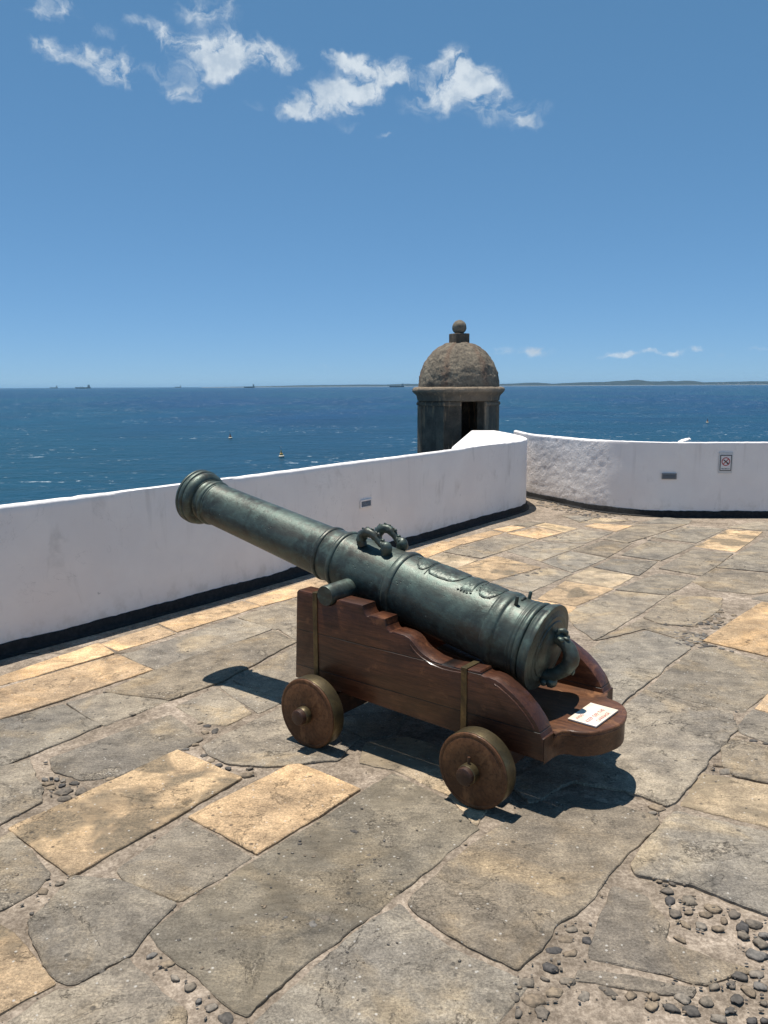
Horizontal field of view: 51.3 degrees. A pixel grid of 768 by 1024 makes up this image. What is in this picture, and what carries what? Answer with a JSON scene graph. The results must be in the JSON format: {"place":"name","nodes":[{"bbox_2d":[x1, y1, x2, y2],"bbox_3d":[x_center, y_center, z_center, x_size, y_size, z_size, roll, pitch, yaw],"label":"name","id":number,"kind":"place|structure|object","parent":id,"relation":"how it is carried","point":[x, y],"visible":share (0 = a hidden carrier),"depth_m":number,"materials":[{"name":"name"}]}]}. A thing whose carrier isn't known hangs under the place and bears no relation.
{"place":"outdoors","nodes":[
{"label":"outdoors","id":0,"kind":"place"},
{"bbox_2d":[247,384,417,386],"bbox_3d":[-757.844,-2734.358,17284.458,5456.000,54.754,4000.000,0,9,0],"label":"shore","id":1,"kind":"structure","parent":0,"point":[339,385],"depth_m":15648.26,"materials":[{"name":"grey"}]},
{"bbox_2d":[0,501,767,1023],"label":"paving","id":2,"kind":"structure","parent":0,"point":[250,937],"depth_m":2.93,"materials":[{"name":"stone"}]},
{"bbox_2d":[281,586,626,809],"bbox_3d":[0.360,0.712,3.558,1.456,0.681,1.035,7,11,37],"label":"gun carriage","id":3,"kind":"object","parent":2,"relation":"on","point":[352,652],"visible":0.89,"depth_m":3.32,"materials":[{"name":"brown wood"}]},
{"bbox_2d":[175,470,579,689],"bbox_3d":[-0.110,0.224,3.850,2.334,0.417,0.694,21,19,33],"label":"cannon barrel","id":4,"kind":"object","parent":3,"relation":"on","point":[523,640],"visible":0.99,"depth_m":3.52,"materials":[{"name":"green metal"}]},
{"bbox_2d":[568,703,617,727],"bbox_3d":[0.833,0.807,3.183,0.120,0.008,0.204,7,12,39],"label":"notice tile","id":5,"kind":"object","parent":3,"relation":"on","point":[593,715],"visible":1,"depth_m":3.17,"materials":[{"name":"white tile"}]},
{"bbox_2d":[0,385,767,504],"bbox_3d":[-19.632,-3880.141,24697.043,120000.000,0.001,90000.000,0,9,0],"label":"sea","id":6,"kind":"structure","parent":0,"point":[61,442],"depth_m":282.09,"materials":[{"name":"liquid"}]},
{"bbox_2d":[75,385,90,388],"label":"cargo ship","id":7,"kind":"object","parent":6,"relation":"on","point":[87,387],"visible":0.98,"depth_m":9670.48,"materials":[{"name":"grey"}]},
{"bbox_2d":[0,650,767,1023],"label":"terrace bedding","id":8,"kind":"object","parent":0,"point":[566,1008],"visible":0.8,"depth_m":2.48,"materials":[{"name":"grey concrete"}]},
{"bbox_2d":[0,0,767,387],"label":"sky","id":9,"kind":"structure","parent":0,"point":[194,193],"materials":[{"name":"blue"}]},
{"bbox_2d":[28,498,767,652],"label":"terrace floor","id":10,"kind":"structure","parent":0,"point":[738,604],"depth_m":6.73,"materials":[{"name":"beige stone"}]},
{"bbox_2d":[0,430,528,659],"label":"parapet wall","id":11,"kind":"structure","parent":10,"relation":"on","point":[77,567],"depth_m":5.83,"materials":[{"name":"white paint"}]},
{"bbox_2d":[360,498,371,508],"bbox_3d":[-0.170,-0.080,7.544,0.010,0.078,0.170,6,11,36],"label":"louvre vent","id":12,"kind":"object","parent":11,"relation":"attached to","point":[365,503],"visible":1,"depth_m":7.54,"materials":[{"name":"grey metal"}]},
{"bbox_2d":[412,320,504,452],"bbox_3d":[1.239,-0.107,13.468,1.535,6.104,1.461,0,9,0],"label":"sentry box","id":13,"kind":"object","parent":11,"relation":"attached to","point":[458,391],"visible":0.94,"depth_m":12.71,"materials":[{"name":"stone"}]},
{"bbox_2d":[514,430,767,517],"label":"parapet wall","id":14,"kind":"structure","parent":10,"relation":"on","point":[613,477],"depth_m":9.79,"materials":[{"name":"white paint"}]},
{"bbox_2d":[662,473,676,478],"bbox_3d":[3.458,-0.433,9.700,0.172,0.072,0.012,1,9,9],"label":"louvre vent","id":15,"kind":"object","parent":14,"relation":"attached to","point":[669,475],"visible":1,"depth_m":9.70,"materials":[{"name":"grey metal"}]},
{"bbox_2d":[718,452,732,472],"bbox_3d":[4.118,-0.593,9.642,0.164,0.253,0.010,0,9,1],"label":"prohibition sign","id":16,"kind":"object","parent":14,"relation":"attached to","point":[725,462],"visible":1,"depth_m":9.64,"materials":[{"name":"grey metal"}]},
{"bbox_2d":[499,380,767,385],"bbox_3d":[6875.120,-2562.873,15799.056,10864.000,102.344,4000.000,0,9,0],"label":"hills","id":17,"kind":"structure","parent":0,"point":[635,382],"depth_m":14144.87,"materials":[{"name":"grey"}]}
]}

